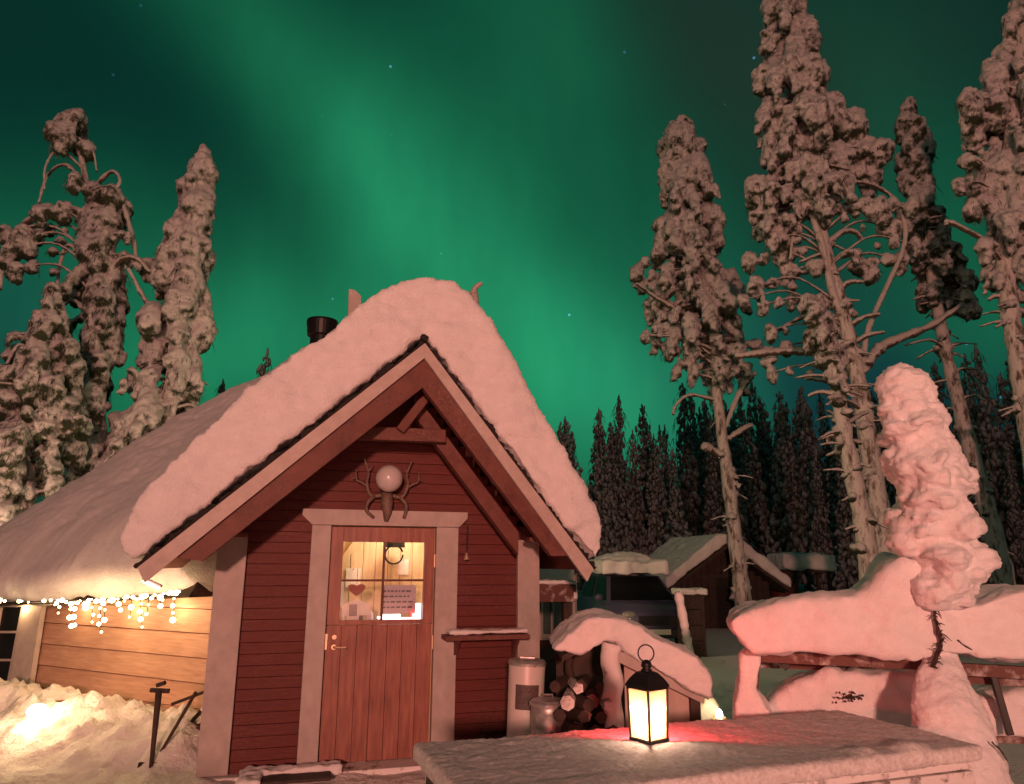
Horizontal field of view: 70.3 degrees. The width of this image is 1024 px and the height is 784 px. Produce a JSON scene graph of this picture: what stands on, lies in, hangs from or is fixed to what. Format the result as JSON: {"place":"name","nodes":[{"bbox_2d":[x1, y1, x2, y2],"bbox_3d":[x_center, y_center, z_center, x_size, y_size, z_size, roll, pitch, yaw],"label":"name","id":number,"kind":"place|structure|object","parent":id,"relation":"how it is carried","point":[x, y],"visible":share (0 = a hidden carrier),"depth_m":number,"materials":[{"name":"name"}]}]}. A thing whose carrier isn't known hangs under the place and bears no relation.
{"place":"outdoors","nodes":[
{"label":"outdoors","id":0,"kind":"place"},
{"bbox_2d":[0,583,1023,783],"bbox_3d":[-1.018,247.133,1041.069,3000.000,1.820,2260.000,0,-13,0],"label":"snow ground","id":1,"kind":"structure","parent":0,"point":[76,736],"depth_m":5.46,"materials":[{"name":"snow"}]},
{"bbox_2d":[26,704,48,717],"bbox_3d":[-3.733,2.687,5.676,0.154,0.469,0.140,0,-13,0],"label":"ground lamp","id":2,"kind":"object","parent":1,"relation":"on","point":[37,711],"visible":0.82,"depth_m":5.68,"materials":[{"name":"beige"}]},
{"bbox_2d":[0,281,94,525],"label":"snow laden spruce","id":3,"kind":"object","parent":1,"relation":"on","point":[41,380],"visible":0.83,"depth_m":14.54,"materials":[{"name":"green plant"}]},
{"bbox_2d":[0,108,150,483],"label":"pine","id":4,"kind":"object","parent":1,"relation":"on","point":[94,282],"visible":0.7,"depth_m":17.06,"materials":[{"name":"white plant"}]},
{"bbox_2d":[137,681,169,767],"bbox_3d":[-2.512,2.401,5.120,0.240,0.690,0.063,0,-13,0],"label":"snow shovel","id":5,"kind":"object","parent":1,"relation":"on","point":[158,692],"visible":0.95,"depth_m":5.12,"materials":[{"name":"brown wood"}]},
{"bbox_2d":[97,143,218,467],"bbox_3d":[-8.213,-0.502,16.980,2.342,11.829,1.883,4,-14,-14],"label":"snow laden spruce","id":6,"kind":"object","parent":1,"relation":"on","point":[178,331],"visible":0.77,"depth_m":16.94,"materials":[{"name":"white plant"}]},
{"bbox_2d":[160,691,203,751],"bbox_3d":[-2.381,2.389,5.223,0.302,0.455,0.039,1,-13,-4],"label":"snow scraper","id":7,"kind":"object","parent":1,"relation":"on","point":[193,696],"visible":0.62,"depth_m":5.24,"materials":[{"name":"brown wood"}]},
{"bbox_2d":[189,710,201,729],"bbox_3d":[-2.427,2.546,5.616,0.210,0.151,0.121,4,-14,-16],"label":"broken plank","id":8,"kind":"object","parent":1,"relation":"on","point":[196,716],"visible":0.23,"depth_m":5.59,"materials":[{"name":"brown wood"}]},
{"bbox_2d":[256,348,271,377],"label":"forest spruce","id":9,"kind":"object","parent":1,"relation":"on","point":[262,371],"visible":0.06,"depth_m":25.82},
{"bbox_2d":[235,760,341,783],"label":"door mat","id":10,"kind":"object","parent":1,"relation":"on","point":[298,773],"depth_m":4.86,"materials":[{"name":"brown wood"}]},
{"bbox_2d":[0,277,601,780],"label":"log cabin","id":11,"kind":"object","parent":1,"relation":"on","point":[244,523],"visible":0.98,"depth_m":5.47,"materials":[{"name":"brown wood"}]},
{"bbox_2d":[0,605,21,680],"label":"window","id":12,"kind":"structure","parent":11,"relation":"in","point":[9,615],"depth_m":7.65,"materials":[{"name":"black glass"}]},
{"bbox_2d":[0,590,180,632],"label":"string lights","id":13,"kind":"object","parent":11,"relation":"hanging from","point":[130,607],"visible":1,"depth_m":6.39,"materials":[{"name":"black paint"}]},
{"bbox_2d":[142,579,162,589],"bbox_3d":[-2.629,1.398,5.308,0.139,0.091,0.062,3,-14,-13],"label":"eave lamp","id":14,"kind":"object","parent":11,"relation":"attached to","point":[153,584],"visible":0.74,"depth_m":5.29,"materials":[{"name":"metal"}]},
{"bbox_2d":[346,602,358,619],"bbox_3d":[-1.213,1.670,5.543,0.090,0.130,0.012,4,-14,-16],"label":"framed card","id":15,"kind":"object","parent":11,"relation":"attached to","point":[352,610],"visible":1,"depth_m":5.54,"materials":[{"name":"white paper"}]},
{"bbox_2d":[345,568,360,587],"bbox_3d":[-1.338,1.565,6.122,0.120,0.160,0.011,4,-14,-16],"label":"pinned sheet","id":16,"kind":"object","parent":11,"relation":"attached to","point":[351,573],"visible":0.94,"depth_m":6.13,"materials":[{"name":"white paper"}]},
{"bbox_2d":[342,599,370,615],"bbox_3d":[-1.194,1.655,5.589,0.220,0.120,0.007,4,-14,-16],"label":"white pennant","id":17,"kind":"object","parent":11,"relation":"hanging from","point":[364,608],"visible":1,"depth_m":5.60,"materials":[{"name":"fabric"}]},
{"bbox_2d":[348,569,364,596],"bbox_3d":[-1.193,1.465,5.599,0.130,0.215,0.020,4,-14,-16],"label":"heart ornament","id":18,"kind":"object","parent":11,"relation":"hanging from","point":[356,591],"visible":1,"depth_m":5.58,"materials":[{"name":"red fabric"}]},
{"bbox_2d":[318,527,434,762],"bbox_3d":[-0.994,1.872,5.485,0.822,1.672,0.099,4,-14,-16],"label":"door","id":19,"kind":"structure","parent":11,"relation":"in","point":[378,674],"depth_m":5.44,"materials":[{"name":"brown wood"}]},
{"bbox_2d":[352,458,422,521],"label":"reindeer antlers","id":20,"kind":"object","parent":11,"relation":"attached to","point":[386,501],"visible":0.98,"depth_m":5.65},
{"bbox_2d":[375,465,402,491],"bbox_3d":[-0.956,0.673,5.646,0.210,0.210,0.235,4,-14,-16],"label":"wall lamp","id":21,"kind":"object","parent":11,"relation":"attached to","point":[388,478],"visible":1,"depth_m":5.56,"materials":[{"name":"white glass"}]},
{"bbox_2d":[385,542,404,564],"bbox_3d":[-0.988,1.328,6.113,0.177,0.241,0.170,4,-14,-16],"label":"pendant lamp","id":22,"kind":"object","parent":11,"relation":"hanging from","point":[400,545],"visible":0.64,"depth_m":6.06,"materials":[{"name":"metal"}]},
{"bbox_2d":[377,603,420,619],"bbox_3d":[-0.956,1.724,5.668,0.560,0.145,0.055,4,-14,-16],"label":"window lamp","id":23,"kind":"object","parent":11,"relation":"attached to","point":[398,616],"visible":0.52,"depth_m":5.67,"materials":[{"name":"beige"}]},
{"bbox_2d":[383,585,415,612],"bbox_3d":[-0.880,1.605,5.635,0.270,0.210,0.005,4,-14,-16],"label":"notice paper","id":24,"kind":"object","parent":11,"relation":"attached to","point":[399,598],"visible":1,"depth_m":5.64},
{"bbox_2d":[398,559,408,574],"bbox_3d":[-0.936,1.506,6.260,0.090,0.130,0.011,4,-14,-16],"label":"pinned sheet","id":25,"kind":"object","parent":11,"relation":"attached to","point":[403,565],"visible":1,"depth_m":6.26,"materials":[{"name":"white paper"}]},
{"bbox_2d":[463,525,469,560],"bbox_3d":[-0.361,1.206,5.800,0.052,0.282,0.052,4,-14,-16],"label":"hanging bell","id":26,"kind":"object","parent":11,"relation":"hanging from","point":[466,556],"visible":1,"depth_m":5.78,"materials":[{"name":"gold metal"}]},
{"bbox_2d":[441,627,529,655],"bbox_3d":[-0.205,1.930,5.584,0.660,0.220,0.205,4,-14,-16],"label":"wall shelf","id":27,"kind":"object","parent":11,"relation":"attached to","point":[458,636],"depth_m":5.54,"materials":[{"name":"red wood"}]},
{"bbox_2d":[540,575,576,639],"bbox_3d":[0.510,2.400,8.059,0.050,0.731,0.965,-7,-15,27],"label":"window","id":28,"kind":"structure","parent":11,"relation":"in","point":[550,612],"depth_m":7.87,"materials":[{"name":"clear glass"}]},
{"bbox_2d":[507,656,545,736],"bbox_3d":[0.084,2.220,4.858,0.260,0.856,0.259,3,-13,1],"label":"ash bin","id":29,"kind":"object","parent":1,"relation":"on","point":[526,676],"visible":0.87,"depth_m":4.81,"materials":[{"name":"white metal"}]},
{"bbox_2d":[529,694,562,734],"bbox_3d":[0.228,2.236,4.554,0.244,0.645,0.244,0,-13,0],"label":"ribbed can","id":30,"kind":"object","parent":1,"relation":"on","point":[544,707],"visible":0.44,"depth_m":4.51,"materials":[{"name":"metal"}]},
{"bbox_2d":[539,579,577,621],"bbox_3d":[0.351,2.289,6.233,0.438,1.325,0.150,4,-14,-16],"label":"timber rail","id":31,"kind":"object","parent":1,"relation":"on","point":[564,593],"visible":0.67,"depth_m":6.32,"materials":[{"name":"brown wood"}]},
{"bbox_2d":[556,422,563,443],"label":"forest spruce","id":32,"kind":"object","parent":1,"relation":"on","point":[559,432],"visible":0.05,"depth_m":37.09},
{"bbox_2d":[561,422,594,594],"bbox_3d":[2.857,5.580,33.526,1.824,8.656,1.954,1,-13,-1],"label":"forest spruce","id":33,"kind":"object","parent":1,"relation":"on","point":[568,442],"visible":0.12,"depth_m":33.99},
{"bbox_2d":[581,408,605,587],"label":"forest spruce","id":34,"kind":"object","parent":1,"relation":"on","point":[598,417],"visible":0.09,"depth_m":37.32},
{"bbox_2d":[590,424,624,556],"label":"forest spruce","id":35,"kind":"object","parent":1,"relation":"on","point":[606,505],"visible":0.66,"depth_m":34.06,"materials":[{"name":"plant"}]},
{"bbox_2d":[603,424,637,552],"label":"forest spruce","id":36,"kind":"object","parent":1,"relation":"on","point":[625,538],"visible":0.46,"depth_m":35.56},
{"bbox_2d":[605,395,635,518],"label":"forest spruce","id":37,"kind":"object","parent":1,"relation":"on","point":[620,421],"visible":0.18,"depth_m":39.45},
{"bbox_2d":[577,551,679,643],"bbox_3d":[2.912,5.023,17.810,2.180,2.200,4.282,2,-13,-7],"label":"parked car","id":38,"kind":"object","parent":1,"relation":"on","point":[621,583],"visible":0.72,"depth_m":17.31,"materials":[{"name":"black paint"}]},
{"bbox_2d":[548,608,712,729],"bbox_3d":[0.788,2.030,4.717,1.086,1.193,0.814,0,-13,0],"label":"firewood shelter","id":39,"kind":"object","parent":1,"relation":"on","point":[592,643],"visible":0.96,"depth_m":4.45,"materials":[{"name":"white wood"}]},
{"bbox_2d":[623,429,645,553],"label":"forest spruce","id":40,"kind":"object","parent":1,"relation":"on","point":[632,496],"visible":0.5,"depth_m":36.92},
{"bbox_2d":[631,403,652,549],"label":"forest spruce","id":41,"kind":"object","parent":1,"relation":"on","point":[644,451],"visible":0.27,"depth_m":39.95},
{"bbox_2d":[642,434,671,555],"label":"forest spruce","id":42,"kind":"object","parent":1,"relation":"on","point":[654,538],"visible":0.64,"depth_m":36.01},
{"bbox_2d":[656,425,672,524],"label":"forest spruce","id":43,"kind":"object","parent":1,"relation":"on","point":[663,458],"visible":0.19,"depth_m":38.62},
{"bbox_2d":[662,424,678,503],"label":"forest spruce","id":44,"kind":"object","parent":1,"relation":"on","point":[665,439],"visible":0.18,"depth_m":43.70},
{"bbox_2d":[664,448,692,540],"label":"forest spruce","id":45,"kind":"object","parent":1,"relation":"on","point":[677,523],"visible":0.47,"depth_m":34.01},
{"bbox_2d":[674,591,693,651],"bbox_3d":[1.268,1.889,5.154,0.074,0.925,0.335,-11,-17,39],"label":"snow stake","id":46,"kind":"object","parent":1,"relation":"on","point":[683,620],"visible":0.41,"depth_m":5.12,"materials":[{"name":"snow"}]},
{"bbox_2d":[670,383,706,535],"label":"forest spruce","id":47,"kind":"object","parent":1,"relation":"on","point":[688,476],"visible":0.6,"depth_m":44.61,"materials":[{"name":"plant"}]},
{"bbox_2d":[671,588,707,656],"bbox_3d":[3.798,4.875,15.456,0.653,1.392,0.583,2,-13,-8],"label":"snow capped crate","id":48,"kind":"object","parent":1,"relation":"on","point":[694,601],"visible":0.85,"depth_m":15.30,"materials":[{"name":"brown wood"}]},
{"bbox_2d":[686,397,701,492],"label":"forest spruce","id":49,"kind":"object","parent":1,"relation":"on","point":[690,400],"visible":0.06,"depth_m":58.57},
{"bbox_2d":[629,114,762,605],"bbox_3d":[5.816,-1.086,22.835,3.579,16.624,3.006,-8,-16,32],"label":"snow laden spruce","id":50,"kind":"object","parent":1,"relation":"on","point":[688,225],"visible":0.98,"depth_m":22.70,"materials":[{"name":"white plant"}]},
{"bbox_2d":[690,407,703,492],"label":"forest spruce","id":51,"kind":"object","parent":1,"relation":"on","point":[697,424],"visible":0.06,"depth_m":51.16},
{"bbox_2d":[413,710,982,783],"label":"outdoor table","id":52,"kind":"object","parent":1,"relation":"on","point":[831,747],"visible":0.97,"depth_m":2.77,"materials":[{"name":"white wood"}]},
{"bbox_2d":[625,644,669,744],"bbox_3d":[0.558,1.237,3.000,0.129,0.373,0.129,10,-16,-36],"label":"candle lantern","id":53,"kind":"object","parent":52,"relation":"on","point":[647,701],"visible":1,"depth_m":2.95,"materials":[{"name":"black paint"}]},
{"bbox_2d":[692,400,711,523],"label":"forest spruce","id":54,"kind":"object","parent":1,"relation":"on","point":[703,428],"visible":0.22,"depth_m":47.26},
{"bbox_2d":[700,697,723,719],"bbox_3d":[1.317,2.172,4.909,0.255,0.316,0.411,0,-13,0],"label":"snow mound","id":55,"kind":"object","parent":1,"relation":"on","point":[709,707],"visible":0.1,"depth_m":4.73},
{"bbox_2d":[701,411,724,534],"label":"forest spruce","id":56,"kind":"object","parent":1,"relation":"on","point":[711,468],"visible":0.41,"depth_m":38.82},
{"bbox_2d":[706,430,725,534],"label":"forest spruce","id":57,"kind":"object","parent":1,"relation":"on","point":[715,529],"visible":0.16,"depth_m":38.48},
{"bbox_2d":[645,533,790,628],"bbox_3d":[6.136,6.061,23.542,3.985,2.812,4.372,2,-13,-8],"label":"hut","id":58,"kind":"object","parent":1,"relation":"on","point":[701,561],"visible":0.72,"depth_m":21.87,"materials":[{"name":"brown wood"}]},
{"bbox_2d":[716,578,734,627],"bbox_3d":[6.560,6.347,21.894,0.750,1.450,0.050,2,-13,-8],"label":"door","id":59,"kind":"structure","parent":58,"relation":"in","point":[725,604],"depth_m":21.87,"materials":[{"name":"brown wood"}]},
{"bbox_2d":[713,709,725,719],"bbox_3d":[1.316,2.079,4.609,0.084,0.128,0.083,0,-13,0],"label":"snow candle","id":60,"kind":"object","parent":1,"relation":"on","point":[719,714],"visible":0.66,"depth_m":4.60,"materials":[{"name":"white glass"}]},
{"bbox_2d":[706,400,737,480],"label":"forest spruce","id":61,"kind":"object","parent":1,"relation":"on","point":[733,441],"visible":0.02,"depth_m":45.25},
{"bbox_2d":[714,443,752,542],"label":"forest spruce","id":62,"kind":"object","parent":1,"relation":"on","point":[742,519],"visible":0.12,"depth_m":36.38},
{"bbox_2d":[729,412,741,467],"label":"forest spruce","id":63,"kind":"object","parent":1,"relation":"on","point":[731,423],"visible":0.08,"depth_m":49.91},
{"bbox_2d":[732,397,774,553],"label":"forest spruce","id":64,"kind":"object","parent":1,"relation":"on","point":[740,415],"visible":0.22,"depth_m":40.98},
{"bbox_2d":[738,442,771,556],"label":"forest spruce","id":65,"kind":"object","parent":1,"relation":"on","point":[750,519],"visible":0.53,"depth_m":39.03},
{"bbox_2d":[743,380,781,533],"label":"forest spruce","id":66,"kind":"object","parent":1,"relation":"on","point":[762,433],"visible":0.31,"depth_m":44.74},
{"bbox_2d":[755,398,782,504],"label":"forest spruce","id":67,"kind":"object","parent":1,"relation":"on","point":[766,414],"visible":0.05,"depth_m":51.03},
{"bbox_2d":[770,571,794,597],"bbox_3d":[8.543,6.519,22.940,0.748,1.692,0.748,0,-13,0],"label":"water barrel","id":68,"kind":"object","parent":1,"relation":"on","point":[773,594],"visible":0.16,"depth_m":22.76,"materials":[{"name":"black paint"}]},
{"bbox_2d":[764,399,806,590],"bbox_3d":[14.644,5.580,38.810,2.435,10.660,2.516,9,-15,-27],"label":"forest spruce","id":69,"kind":"object","parent":1,"relation":"on","point":[780,526],"visible":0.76,"depth_m":38.47,"materials":[{"name":"plant"}]},
{"bbox_2d":[771,391,799,480],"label":"forest spruce","id":70,"kind":"object","parent":1,"relation":"on","point":[779,396],"visible":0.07,"depth_m":52.91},
{"bbox_2d":[781,449,807,593],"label":"forest spruce","id":71,"kind":"object","parent":1,"relation":"on","point":[793,464],"visible":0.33,"depth_m":38.30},
{"bbox_2d":[767,552,836,593],"bbox_3d":[9.797,6.571,24.426,1.919,2.345,1.328,2,-13,-6],"label":"timber stand","id":72,"kind":"object","parent":1,"relation":"on","point":[816,563],"visible":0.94,"depth_m":24.07,"materials":[{"name":"white wood"}]},
{"bbox_2d":[783,385,826,589],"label":"forest spruce","id":73,"kind":"object","parent":1,"relation":"on","point":[793,441],"visible":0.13,"depth_m":46.98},
{"bbox_2d":[792,394,832,589],"bbox_3d":[15.419,5.281,37.695,1.898,10.722,1.987,8,-15,-30],"label":"forest spruce","id":74,"kind":"object","parent":1,"relation":"on","point":[805,504],"visible":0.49,"depth_m":37.69,"materials":[{"name":"plant"}]},
{"bbox_2d":[805,402,833,531],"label":"forest spruce","id":75,"kind":"object","parent":1,"relation":"on","point":[808,413],"visible":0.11,"depth_m":43.35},
{"bbox_2d":[809,446,838,590],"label":"forest spruce","id":76,"kind":"object","parent":1,"relation":"on","point":[822,540],"visible":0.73,"depth_m":34.81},
{"bbox_2d":[816,394,835,502],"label":"forest spruce","id":77,"kind":"object","parent":1,"relation":"on","point":[826,450],"visible":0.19,"depth_m":49.41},
{"bbox_2d":[826,440,850,573],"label":"forest spruce","id":78,"kind":"object","parent":1,"relation":"on","point":[832,507],"visible":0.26,"depth_m":36.77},
{"bbox_2d":[795,292,887,579],"bbox_3d":[7.283,1.650,15.921,1.394,8.120,1.364,9,-16,-32],"label":"snow laden spruce","id":79,"kind":"object","parent":1,"relation":"on","point":[823,346],"visible":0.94,"depth_m":15.99,"materials":[{"name":"green plant"}]},
{"bbox_2d":[832,457,858,590],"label":"forest spruce","id":80,"kind":"object","parent":1,"relation":"on","point":[848,567],"visible":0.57,"depth_m":32.76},
{"bbox_2d":[734,0,964,554],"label":"snow laden pine","id":81,"kind":"object","parent":1,"relation":"on","point":[813,135],"visible":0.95,"depth_m":19.04,"materials":[{"name":"white plant"}]},
{"bbox_2d":[726,552,1023,743],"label":"snowy bench","id":82,"kind":"object","parent":1,"relation":"on","point":[878,620],"visible":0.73,"depth_m":3.60,"materials":[{"name":"snow"}]},
{"bbox_2d":[870,390,891,503],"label":"forest spruce","id":83,"kind":"object","parent":1,"relation":"on","point":[878,425],"visible":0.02,"depth_m":39.45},
{"bbox_2d":[885,448,896,506],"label":"forest spruce","id":84,"kind":"object","parent":1,"relation":"on","point":[892,495],"visible":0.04,"depth_m":32.80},
{"bbox_2d":[874,362,1013,783],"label":"snow packed sapling","id":85,"kind":"object","parent":1,"relation":"on","point":[934,522],"visible":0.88,"depth_m":3.46,"materials":[{"name":"snow"}]},
{"bbox_2d":[930,362,958,440],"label":"forest spruce","id":86,"kind":"object","parent":1,"relation":"on","point":[934,368],"visible":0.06,"depth_m":47.37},
{"bbox_2d":[893,96,1015,584],"bbox_3d":[12.011,-1.266,20.110,2.716,15.770,1.588,0,-13,0],"label":"snow laden spruce","id":87,"kind":"object","parent":1,"relation":"on","point":[938,268],"visible":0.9,"depth_m":20.30,"materials":[{"name":"green plant"}]},
{"bbox_2d":[955,390,998,509],"bbox_3d":[24.501,5.338,38.660,2.317,11.244,2.104,1,-13,-4],"label":"forest spruce","id":88,"kind":"object","parent":1,"relation":"on","point":[969,404],"visible":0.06,"depth_m":39.44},
{"bbox_2d":[960,353,999,507],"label":"forest spruce","id":89,"kind":"object","parent":1,"relation":"on","point":[970,386],"visible":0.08,"depth_m":44.08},
{"bbox_2d":[967,494,994,584],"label":"forest spruce","id":90,"kind":"object","parent":1,"relation":"on","point":[971,499],"visible":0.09,"depth_m":33.85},
{"bbox_2d":[944,0,1023,512],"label":"snow laden spruce","id":91,"kind":"object","parent":1,"relation":"on","point":[990,184],"visible":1,"depth_m":16.97,"materials":[{"name":"white plant"}]},
{"bbox_2d":[970,345,1023,584],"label":"forest spruce","id":92,"kind":"object","parent":1,"relation":"on","point":[993,435],"visible":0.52,"depth_m":36.93,"materials":[{"name":"plant"}]},
{"bbox_2d":[992,371,1023,519],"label":"forest spruce","id":93,"kind":"object","parent":1,"relation":"on","point":[1012,428],"visible":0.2,"depth_m":41.73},
{"bbox_2d":[999,442,1023,584],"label":"forest spruce","id":94,"kind":"object","parent":1,"relation":"on","point":[1015,522],"visible":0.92,"depth_m":34.37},
{"bbox_2d":[1003,352,1021,460],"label":"forest spruce","id":95,"kind":"object","parent":1,"relation":"on","point":[1008,382],"visible":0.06,"depth_m":46.92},
{"bbox_2d":[0,0,1023,502],"label":"sky","id":96,"kind":"structure","parent":0,"point":[366,147],"materials":[{"name":"green"}]},
{"label":"firewood log","id":97,"kind":"object","parent":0,"visible":0},
{"bbox_2d":[561,718,579,731],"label":"firewood log","id":98,"kind":"object","parent":97,"relation":"on","point":[568,725],"visible":0.56,"depth_m":4.40,"materials":[{"name":"brown wood"}]},
{"bbox_2d":[554,705,567,721],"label":"firewood log","id":99,"kind":"object","parent":98,"relation":"on","point":[560,714],"visible":0.7,"depth_m":4.38,"materials":[{"name":"brown wood"}]},
{"bbox_2d":[566,707,588,723],"bbox_3d":[0.372,1.996,4.526,0.074,0.077,0.357,8,-17,-17],"label":"firewood log","id":100,"kind":"object","parent":98,"relation":"on","point":[578,715],"visible":0.59,"depth_m":4.38,"materials":[{"name":"brown wood"}]},
{"bbox_2d":[560,688,575,710],"bbox_3d":[0.359,1.915,4.548,0.095,0.091,0.304,-33,-16,0],"label":"firewood log","id":101,"kind":"object","parent":100,"relation":"on","point":[567,701],"visible":0.81,"depth_m":4.41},
{"bbox_2d":[549,674,569,692],"bbox_3d":[0.305,1.837,4.588,0.073,0.071,0.278,-1,-13,18],"label":"firewood log","id":102,"kind":"object","parent":101,"relation":"on","point":[557,685],"visible":0.97,"depth_m":4.48,"materials":[{"name":"brown wood"}]},
{"bbox_2d":[568,677,582,693],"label":"firewood log","id":103,"kind":"object","parent":101,"relation":"on","point":[575,686],"visible":0.93,"depth_m":4.40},
{"bbox_2d":[574,692,593,711],"bbox_3d":[0.421,1.903,4.477,0.077,0.080,0.297,-19,-6,-19],"label":"firewood log","id":104,"kind":"object","parent":100,"relation":"on","point":[583,702],"visible":0.7,"depth_m":4.35,"materials":[{"name":"brown wood"}]},
{"bbox_2d":[576,674,590,692],"bbox_3d":[0.446,1.834,4.592,0.080,0.084,0.256,29,-6,18],"label":"firewood log","id":105,"kind":"object","parent":104,"relation":"on","point":[585,680],"visible":0.78,"depth_m":4.52,"materials":[{"name":"brown wood"}]},
{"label":"firewood log","id":106,"kind":"object","parent":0,"visible":0},
{"bbox_2d":[588,716,600,729],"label":"firewood log","id":107,"kind":"object","parent":106,"relation":"on","point":[593,723],"visible":0.62,"depth_m":4.45,"materials":[{"name":"brown wood"}]},
{"bbox_2d":[592,703,606,723],"bbox_3d":[0.541,1.983,4.504,0.068,0.078,0.308,-40,-10,-6],"label":"firewood log","id":108,"kind":"object","parent":107,"relation":"on","point":[600,715],"visible":0.66,"depth_m":4.36,"materials":[{"name":"brown wood"}]},
{"bbox_2d":[598,693,614,711],"bbox_3d":[0.569,1.913,4.502,0.066,0.076,0.342,11,-14,-1],"label":"firewood log","id":109,"kind":"object","parent":108,"relation":"on","point":[607,704],"visible":0.72,"depth_m":4.34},
{"bbox_2d":[594,676,603,694],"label":"firewood log","id":110,"kind":"object","parent":109,"relation":"on","point":[598,684],"visible":0.78,"depth_m":4.45,"materials":[{"name":"brown wood"}]},
{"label":"firewood log","id":111,"kind":"object","parent":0,"visible":0},
{"bbox_2d":[585,687,598,707],"bbox_3d":[0.497,1.913,4.543,0.093,0.081,0.242,-23,-14,-1],"label":"firewood log","id":112,"kind":"object","parent":111,"relation":"on","point":[591,693],"visible":0.62,"depth_m":4.43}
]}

